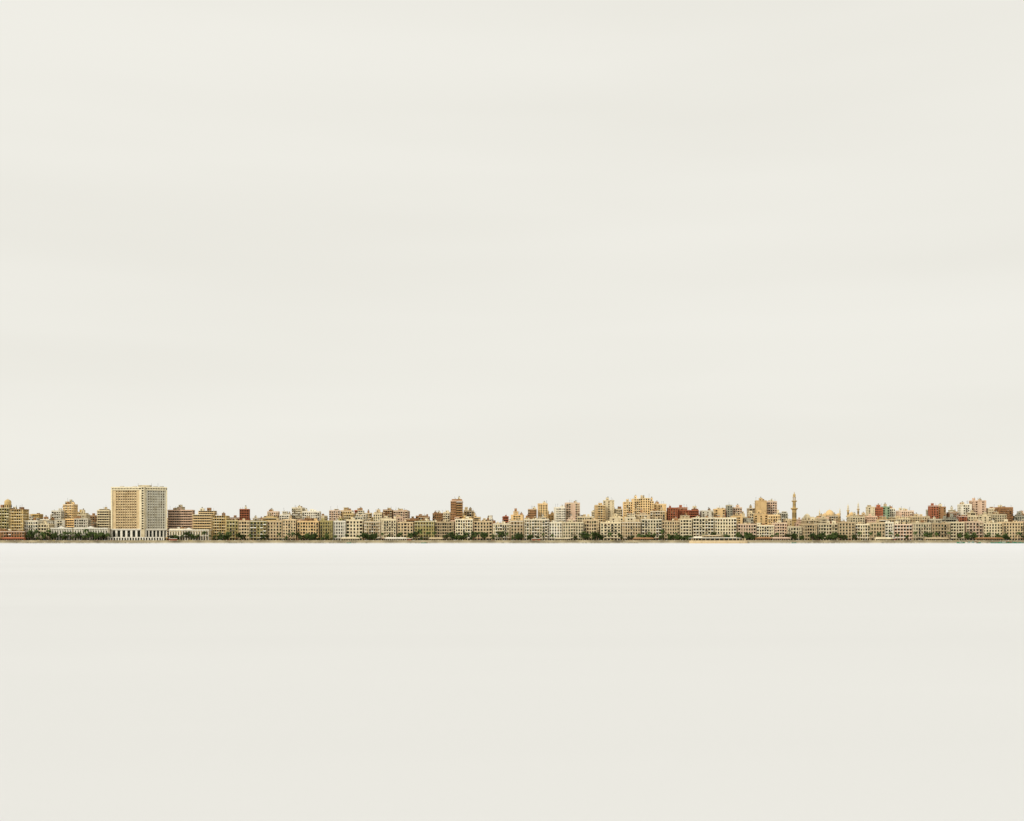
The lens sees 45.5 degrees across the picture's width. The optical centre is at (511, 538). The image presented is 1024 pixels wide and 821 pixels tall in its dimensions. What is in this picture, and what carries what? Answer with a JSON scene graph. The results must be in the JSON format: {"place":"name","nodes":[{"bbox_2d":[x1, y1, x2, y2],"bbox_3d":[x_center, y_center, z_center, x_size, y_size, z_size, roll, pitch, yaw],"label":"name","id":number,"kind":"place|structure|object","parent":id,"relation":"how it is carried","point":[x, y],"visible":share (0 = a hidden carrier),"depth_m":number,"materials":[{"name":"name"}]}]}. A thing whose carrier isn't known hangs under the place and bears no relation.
{"place":"outdoors","nodes":[
{"label":"outdoors","id":0,"kind":"place"},
{"bbox_2d":[0,499,28,530],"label":"corner building","id":1,"kind":"structure","parent":0,"point":[14,518],"depth_m":1525.03,"materials":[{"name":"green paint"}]},
{"bbox_2d":[24,518,43,539],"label":"corniche apartment building","id":2,"kind":"structure","parent":0,"point":[32,525],"depth_m":1530.14,"materials":[{"name":"white paint"}]},
{"bbox_2d":[38,521,54,539],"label":"corniche apartment building","id":3,"kind":"structure","parent":0,"point":[45,526],"depth_m":1532.91,"materials":[{"name":"beige paint"}]},
{"bbox_2d":[51,508,64,519],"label":"apartment tower","id":4,"kind":"structure","parent":0,"point":[59,513],"depth_m":1600.31,"materials":[{"name":"white paint"}]},
{"bbox_2d":[54,518,65,527],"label":"apartment block","id":5,"kind":"structure","parent":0,"point":[59,523],"depth_m":1570.17,"materials":[{"name":"white paint"}]},
{"bbox_2d":[50,526,73,539],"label":"arcade building","id":6,"kind":"structure","parent":0,"point":[60,529],"depth_m":1528.17,"materials":[{"name":"white paint"}]},
{"bbox_2d":[62,501,77,518],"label":"apartment tower","id":7,"kind":"structure","parent":0,"point":[70,510],"depth_m":1610.86,"materials":[{"name":"gold paint"}]},
{"bbox_2d":[74,516,90,527],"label":"apartment block","id":8,"kind":"structure","parent":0,"point":[81,522],"depth_m":1568.54,"materials":[{"name":"white paint"}]},
{"bbox_2d":[73,526,110,539],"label":"colonnaded hall","id":9,"kind":"structure","parent":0,"point":[95,529],"depth_m":1526.17,"materials":[{"name":"white paint"}]},
{"bbox_2d":[96,507,110,527],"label":"apartment tower","id":10,"kind":"structure","parent":0,"point":[103,518],"depth_m":1585.89,"materials":[{"name":"beige paint"}]},
{"bbox_2d":[108,485,166,539],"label":"hotel tower","id":11,"kind":"structure","parent":0,"point":[139,512],"depth_m":1533.55,"materials":[{"name":"beige concrete"}]},
{"bbox_2d":[167,506,194,539],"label":"apartment tower","id":12,"kind":"structure","parent":0,"point":[178,517],"depth_m":1555.32,"materials":[{"name":"pink paint"}]},
{"bbox_2d":[192,507,229,539],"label":"office building","id":13,"kind":"structure","parent":0,"point":[208,519],"depth_m":1539.50,"materials":[{"name":"gold paint"}]},
{"bbox_2d":[226,517,238,539],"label":"corniche apartment building","id":14,"kind":"structure","parent":0,"point":[232,526],"depth_m":1535.13,"materials":[{"name":"green paint"}]},
{"bbox_2d":[239,518,249,539],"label":"corniche apartment building","id":15,"kind":"structure","parent":0,"point":[244,526],"depth_m":1531.86,"materials":[{"name":"beige paint"}]},
{"bbox_2d":[239,505,249,520],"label":"apartment tower","id":16,"kind":"structure","parent":0,"point":[244,513],"depth_m":1600.61,"materials":[{"name":"orange paint"}]},
{"bbox_2d":[249,518,266,539],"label":"corniche apartment building","id":17,"kind":"structure","parent":0,"point":[258,529],"depth_m":1531.27,"materials":[{"name":"green paint"}]},
{"bbox_2d":[267,519,282,539],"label":"corniche apartment building","id":18,"kind":"structure","parent":0,"point":[274,528],"depth_m":1534.19,"materials":[{"name":"beige paint"}]},
{"bbox_2d":[282,517,298,539],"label":"corniche apartment building","id":19,"kind":"structure","parent":0,"point":[289,525],"depth_m":1530.04,"materials":[{"name":"beige paint"}]},
{"bbox_2d":[292,505,304,518],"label":"apartment tower","id":20,"kind":"structure","parent":0,"point":[297,512],"depth_m":1610.06,"materials":[{"name":"beige concrete"}]},
{"bbox_2d":[297,518,319,539],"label":"corniche apartment building","id":21,"kind":"structure","parent":0,"point":[305,527],"depth_m":1529.83,"materials":[{"name":"gold paint"}]},
{"bbox_2d":[302,508,320,520],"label":"apartment tower","id":22,"kind":"structure","parent":0,"point":[312,513],"depth_m":1605.07,"materials":[{"name":"white paint"}]},
{"bbox_2d":[320,518,333,539],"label":"corniche apartment building","id":23,"kind":"structure","parent":0,"point":[326,526],"depth_m":1530.01,"materials":[{"name":"green paint"}]},
{"bbox_2d":[329,509,339,520],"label":"apartment tower","id":24,"kind":"structure","parent":0,"point":[334,514],"depth_m":1605.15,"materials":[{"name":"pink paint"}]},
{"bbox_2d":[333,518,345,539],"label":"corniche apartment building","id":25,"kind":"structure","parent":0,"point":[339,529],"depth_m":1532.74,"materials":[{"name":"white paint"}]},
{"bbox_2d":[346,516,363,539],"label":"corniche apartment building","id":26,"kind":"structure","parent":0,"point":[353,526],"depth_m":1535.13,"materials":[{"name":"beige paint"}]},
{"bbox_2d":[363,519,380,539],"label":"corniche apartment building","id":27,"kind":"structure","parent":0,"point":[371,527],"depth_m":1530.71,"materials":[{"name":"beige paint"}]},
{"bbox_2d":[383,507,392,517],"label":"apartment tower","id":28,"kind":"structure","parent":0,"point":[388,512],"depth_m":1610.25,"materials":[{"name":"beige concrete"}]},
{"bbox_2d":[381,515,397,539],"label":"corniche apartment building","id":29,"kind":"structure","parent":0,"point":[389,526],"depth_m":1531.69,"materials":[{"name":"beige paint"}]},
{"bbox_2d":[393,508,408,521],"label":"apartment tower","id":30,"kind":"structure","parent":0,"point":[404,514],"depth_m":1610.17,"materials":[{"name":"pink paint"}]},
{"bbox_2d":[398,520,413,539],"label":"corniche apartment building","id":31,"kind":"structure","parent":0,"point":[404,527],"depth_m":1534.15,"materials":[{"name":"beige paint"}]},
{"bbox_2d":[414,518,434,539],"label":"corniche apartment building","id":32,"kind":"structure","parent":0,"point":[425,526],"depth_m":1531.69,"materials":[{"name":"yellow paint"}]},
{"bbox_2d":[433,510,442,521],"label":"apartment tower","id":33,"kind":"structure","parent":0,"point":[438,516],"depth_m":1600.20,"materials":[{"name":"brown paint"}]},
{"bbox_2d":[435,519,453,539],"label":"corniche apartment building","id":34,"kind":"structure","parent":0,"point":[442,528],"depth_m":1534.54,"materials":[{"name":"beige paint"}]},
{"bbox_2d":[455,516,472,539],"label":"corniche apartment building","id":35,"kind":"structure","parent":0,"point":[465,525],"depth_m":1534.07,"materials":[{"name":"beige paint"}]},
{"bbox_2d":[473,519,492,539],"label":"corniche apartment building","id":36,"kind":"structure","parent":0,"point":[484,526],"depth_m":1535.14,"materials":[{"name":"beige paint"}]},
{"bbox_2d":[493,522,509,539],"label":"corniche apartment building","id":37,"kind":"structure","parent":0,"point":[499,527],"depth_m":1533.57,"materials":[{"name":"beige paint"}]},
{"bbox_2d":[0,543,1023,820],"bbox_3d":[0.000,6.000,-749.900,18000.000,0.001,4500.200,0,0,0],"label":"sea water","id":38,"kind":"structure","parent":0,"point":[510,681],"depth_m":51.06,"materials":[{"name":"white liquid"}]},
{"bbox_2d":[15,542,993,542],"bbox_3d":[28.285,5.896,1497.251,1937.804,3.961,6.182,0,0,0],"label":"breakwater rocks","id":39,"kind":"object","parent":38,"relation":"in","point":[415,542],"visible":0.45,"depth_m":1497.43,"materials":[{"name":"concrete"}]},
{"bbox_2d":[0,0,1023,522],"label":"sky","id":40,"kind":"structure","parent":0,"point":[416,256],"materials":[{"name":"white"}]},
{"bbox_2d":[510,519,522,539],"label":"corniche apartment building","id":41,"kind":"structure","parent":0,"point":[517,526],"depth_m":1529.48,"materials":[{"name":"beige paint"}]},
{"bbox_2d":[511,508,523,539],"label":"apartment tower","id":42,"kind":"structure","parent":0,"point":[516,515],"depth_m":1591.92,"materials":[{"name":"beige concrete"}]},
{"bbox_2d":[528,506,536,518],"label":"apartment tower","id":43,"kind":"structure","parent":0,"point":[532,513],"depth_m":1600.45,"materials":[{"name":"brown paint"}]},
{"bbox_2d":[523,518,547,539],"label":"corniche apartment building","id":44,"kind":"structure","parent":0,"point":[534,526],"depth_m":1532.52,"materials":[{"name":"beige paint"}]},
{"bbox_2d":[538,501,547,518],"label":"apartment tower","id":45,"kind":"structure","parent":0,"point":[543,508],"depth_m":1610.15,"materials":[{"name":"beige concrete"}]},
{"bbox_2d":[548,520,561,539],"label":"corniche apartment building","id":46,"kind":"structure","parent":0,"point":[555,528],"depth_m":1535.78,"materials":[{"name":"white paint"}]},
{"bbox_2d":[554,505,565,521],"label":"apartment tower","id":47,"kind":"structure","parent":0,"point":[559,513],"depth_m":1600.25,"materials":[{"name":"white paint"}]},
{"bbox_2d":[562,519,583,539],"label":"corniche apartment building","id":48,"kind":"structure","parent":0,"point":[571,529],"depth_m":1529.48,"materials":[{"name":"beige paint"}]},
{"bbox_2d":[583,516,598,539],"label":"corniche apartment building","id":49,"kind":"structure","parent":0,"point":[590,525],"depth_m":1533.51,"materials":[{"name":"beige paint"}]},
{"bbox_2d":[594,503,604,521],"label":"apartment tower","id":50,"kind":"structure","parent":0,"point":[599,511],"depth_m":1600.15,"materials":[{"name":"gold paint"}]},
{"bbox_2d":[603,497,613,521],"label":"apartment tower","id":51,"kind":"structure","parent":0,"point":[609,507],"depth_m":1610.06,"materials":[{"name":"beige paint"}]},
{"bbox_2d":[599,521,620,539],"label":"corniche apartment building","id":52,"kind":"structure","parent":0,"point":[612,527],"depth_m":1535.29,"materials":[{"name":"beige paint"}]},
{"bbox_2d":[621,519,640,539],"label":"corniche apartment building","id":53,"kind":"structure","parent":0,"point":[632,527],"depth_m":1529.66,"materials":[{"name":"beige paint"}]},
{"bbox_2d":[623,495,653,520],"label":"apartment slab block","id":54,"kind":"structure","parent":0,"point":[635,505],"depth_m":1591.40,"materials":[{"name":"gold paint"}]},
{"bbox_2d":[640,516,660,539],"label":"corniche apartment building","id":55,"kind":"structure","parent":0,"point":[653,526],"depth_m":1531.26,"materials":[{"name":"beige paint"}]},
{"bbox_2d":[650,507,664,520],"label":"apartment block","id":56,"kind":"structure","parent":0,"point":[654,513],"depth_m":1578.58,"materials":[{"name":"beige paint"}]},
{"bbox_2d":[654,500,665,520],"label":"apartment tower","id":57,"kind":"structure","parent":0,"point":[657,506],"depth_m":1610.09,"materials":[{"name":"beige concrete"}]},
{"bbox_2d":[661,517,679,539],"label":"corniche apartment building","id":58,"kind":"structure","parent":0,"point":[670,527],"depth_m":1532.49,"materials":[{"name":"beige paint"}]},
{"bbox_2d":[666,506,677,520],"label":"apartment tower","id":59,"kind":"structure","parent":0,"point":[671,513],"depth_m":1610.08,"materials":[{"name":"orange paint"}]},
{"bbox_2d":[678,515,692,539],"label":"corniche apartment building","id":60,"kind":"structure","parent":0,"point":[685,526],"depth_m":1532.24,"materials":[{"name":"beige paint"}]},
{"bbox_2d":[686,506,699,517],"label":"apartment tower","id":61,"kind":"structure","parent":0,"point":[693,512],"depth_m":1600.55,"materials":[{"name":"red paint"}]},
{"bbox_2d":[691,515,713,539],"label":"corniche apartment building","id":62,"kind":"structure","parent":0,"point":[701,526],"depth_m":1531.19,"materials":[{"name":"beige paint"}]},
{"bbox_2d":[700,507,713,517],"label":"apartment tower","id":63,"kind":"structure","parent":0,"point":[709,512],"depth_m":1600.15,"materials":[{"name":"white paint"}]},
{"bbox_2d":[714,515,736,537],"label":"corniche apartment building","id":64,"kind":"structure","parent":0,"point":[724,525],"depth_m":1534.16,"materials":[{"name":"beige paint"}]},
{"bbox_2d":[736,523,755,539],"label":"corniche apartment building","id":65,"kind":"structure","parent":0,"point":[746,527],"depth_m":1532.65,"materials":[{"name":"pink paint"}]},
{"bbox_2d":[753,510,767,524],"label":"apartment block","id":66,"kind":"structure","parent":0,"point":[759,517],"depth_m":1579.03,"materials":[{"name":"gold paint"}]},
{"bbox_2d":[754,497,766,513],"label":"apartment tower","id":67,"kind":"structure","parent":0,"point":[761,504],"depth_m":1599.97,"materials":[{"name":"gold paint"}]},
{"bbox_2d":[756,523,773,536],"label":"corniche apartment building","id":68,"kind":"structure","parent":0,"point":[768,530],"depth_m":1533.58,"materials":[{"name":"beige paint"}]},
{"bbox_2d":[767,499,776,514],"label":"apartment tower","id":69,"kind":"structure","parent":0,"point":[771,505],"depth_m":1612.31,"materials":[{"name":"pink paint"}]},
{"bbox_2d":[767,512,779,524],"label":"apartment block","id":70,"kind":"structure","parent":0,"point":[775,517],"depth_m":1570.81,"materials":[{"name":"gold paint"}]},
{"bbox_2d":[771,519,786,536],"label":"corniche apartment building","id":71,"kind":"structure","parent":0,"point":[780,528],"depth_m":1534.79,"materials":[{"name":"pink paint"}]},
{"bbox_2d":[786,524,801,539],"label":"corniche apartment building","id":72,"kind":"structure","parent":0,"point":[797,530],"depth_m":1529.03,"materials":[{"name":"beige paint"}]},
{"bbox_2d":[799,522,816,539],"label":"corniche apartment building","id":73,"kind":"structure","parent":0,"point":[808,528],"depth_m":1531.31,"materials":[{"name":"beige paint"}]},
{"bbox_2d":[817,519,837,539],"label":"corniche apartment building","id":74,"kind":"structure","parent":0,"point":[828,528],"depth_m":1535.51,"materials":[{"name":"beige paint"}]},
{"bbox_2d":[836,519,854,539],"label":"corniche apartment building","id":75,"kind":"structure","parent":0,"point":[846,528],"depth_m":1530.37,"materials":[{"name":"beige paint"}]},
{"bbox_2d":[846,512,864,523],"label":"apartment block","id":76,"kind":"structure","parent":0,"point":[855,518],"depth_m":1570.87,"materials":[{"name":"beige paint"}]},
{"bbox_2d":[855,522,869,539],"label":"corniche apartment building","id":77,"kind":"structure","parent":0,"point":[864,529],"depth_m":1535.77,"materials":[{"name":"beige paint"}]},
{"bbox_2d":[866,505,874,515],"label":"apartment tower","id":78,"kind":"structure","parent":0,"point":[870,510],"depth_m":1600.19,"materials":[{"name":"beige paint"}]},
{"bbox_2d":[866,520,885,539],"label":"corniche apartment building","id":79,"kind":"structure","parent":0,"point":[877,526],"depth_m":1531.17,"materials":[{"name":"beige paint"}]},
{"bbox_2d":[875,503,882,518],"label":"apartment tower","id":80,"kind":"structure","parent":0,"point":[878,510],"depth_m":1600.21,"materials":[{"name":"red paint"}]},
{"bbox_2d":[882,503,889,518],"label":"apartment tower","id":81,"kind":"structure","parent":0,"point":[886,510],"depth_m":1600.08,"materials":[{"name":"green paint"}]},
{"bbox_2d":[885,518,893,537],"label":"corniche apartment building","id":82,"kind":"structure","parent":0,"point":[889,525],"depth_m":1531.58,"materials":[{"name":"white paint"}]},
{"bbox_2d":[894,520,912,539],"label":"corniche apartment building","id":83,"kind":"structure","parent":0,"point":[903,528],"depth_m":1533.26,"materials":[{"name":"pink paint"}]},
{"bbox_2d":[895,508,914,516],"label":"apartment tower","id":84,"kind":"structure","parent":0,"point":[903,512],"depth_m":1600.17,"materials":[{"name":"pink paint"}]},
{"bbox_2d":[908,512,927,522],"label":"apartment block","id":85,"kind":"structure","parent":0,"point":[916,517],"depth_m":1572.79,"materials":[{"name":"beige paint"}]},
{"bbox_2d":[909,520,930,539],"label":"corniche apartment building","id":86,"kind":"structure","parent":0,"point":[920,528],"depth_m":1530.46,"materials":[{"name":"beige paint"}]},
{"bbox_2d":[928,503,938,518],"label":"apartment tower","id":87,"kind":"structure","parent":0,"point":[933,510],"depth_m":1600.12,"materials":[{"name":"red paint"}]},
{"bbox_2d":[931,522,949,539],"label":"corniche apartment building","id":88,"kind":"structure","parent":0,"point":[942,528],"depth_m":1531.60,"materials":[{"name":"beige paint"}]},
{"bbox_2d":[938,503,945,518],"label":"apartment tower","id":89,"kind":"structure","parent":0,"point":[942,511],"depth_m":1600.07,"materials":[{"name":"brown paint"}]},
{"bbox_2d":[941,514,957,522],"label":"apartment block","id":90,"kind":"structure","parent":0,"point":[951,518],"depth_m":1574.29,"materials":[{"name":"grey paint"}]},
{"bbox_2d":[946,520,965,539],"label":"corniche apartment building","id":91,"kind":"structure","parent":0,"point":[956,527],"depth_m":1533.46,"materials":[{"name":"beige paint"}]},
{"bbox_2d":[957,501,971,515],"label":"apartment tower","id":92,"kind":"structure","parent":0,"point":[963,509],"depth_m":1600.04,"materials":[{"name":"white paint"}]},
{"bbox_2d":[961,519,982,539],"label":"corniche apartment building","id":93,"kind":"structure","parent":0,"point":[974,525],"depth_m":1533.65,"materials":[{"name":"pink paint"}]},
{"bbox_2d":[967,509,978,520],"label":"apartment block","id":94,"kind":"structure","parent":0,"point":[971,515],"depth_m":1579.00,"materials":[{"name":"beige paint"}]},
{"bbox_2d":[969,497,985,515],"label":"apartment tower","id":95,"kind":"structure","parent":0,"point":[979,506],"depth_m":1610.17,"materials":[{"name":"pink paint"}]},
{"bbox_2d":[978,511,990,522],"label":"apartment block","id":96,"kind":"structure","parent":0,"point":[984,517],"depth_m":1571.76,"materials":[{"name":"beige paint"}]},
{"bbox_2d":[982,519,1001,536],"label":"corniche apartment building","id":97,"kind":"structure","parent":0,"point":[991,526],"depth_m":1535.36,"materials":[{"name":"beige paint"}]},
{"bbox_2d":[989,511,1006,522],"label":"apartment block","id":98,"kind":"structure","parent":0,"point":[996,517],"depth_m":1576.37,"materials":[{"name":"beige paint"}]},
{"bbox_2d":[994,504,1012,521],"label":"apartment tower","id":99,"kind":"structure","parent":0,"point":[1001,509],"depth_m":1600.39,"materials":[{"name":"brown paint"}]},
{"bbox_2d":[998,519,1023,539],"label":"corniche apartment building","id":100,"kind":"structure","parent":0,"point":[1011,528],"depth_m":1530.72,"materials":[{"name":"beige paint"}]},
{"label":"ground","id":101,"kind":"structure","parent":0,"visible":0},
{"bbox_2d":[0,528,25,539],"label":"apartment building","id":102,"kind":"structure","parent":101,"relation":"on","point":[6,533],"depth_m":1516.19,"materials":[{"name":"brown paint"}]},
{"bbox_2d":[169,528,210,539],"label":"arcade building","id":103,"kind":"structure","parent":101,"relation":"on","point":[179,532],"depth_m":1524.17,"materials":[{"name":"beige paint"}]},
{"bbox_2d":[373,508,382,520],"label":"apartment tower","id":104,"kind":"structure","parent":101,"relation":"on","point":[377,514],"depth_m":1610.34,"materials":[{"name":"beige paint"}]},
{"bbox_2d":[450,496,462,519],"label":"brown tower block","id":105,"kind":"structure","parent":101,"relation":"on","point":[456,507],"depth_m":1586.00,"materials":[{"name":"paint"}]},
{"bbox_2d":[0,540,1023,542],"bbox_3d":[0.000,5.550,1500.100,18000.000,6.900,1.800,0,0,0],"label":"seawall","id":106,"kind":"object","parent":101,"relation":"on","point":[487,541],"visible":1,"depth_m":1500.00,"materials":[{"name":"stone"}]},
{"bbox_2d":[565,500,579,521],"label":"apartment tower","id":107,"kind":"structure","parent":101,"relation":"on","point":[573,509],"depth_m":1610.19,"materials":[{"name":"concrete"}]},
{"bbox_2d":[689,535,747,542],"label":"passenger boat","id":108,"kind":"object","parent":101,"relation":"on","point":[710,539],"visible":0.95,"depth_m":1491.88,"materials":[{"name":"beige paint"}]},
{"bbox_2d":[791,492,797,525],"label":"mosque minaret","id":109,"kind":"object","parent":101,"relation":"on","point":[794,513],"visible":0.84,"depth_m":1637.68,"materials":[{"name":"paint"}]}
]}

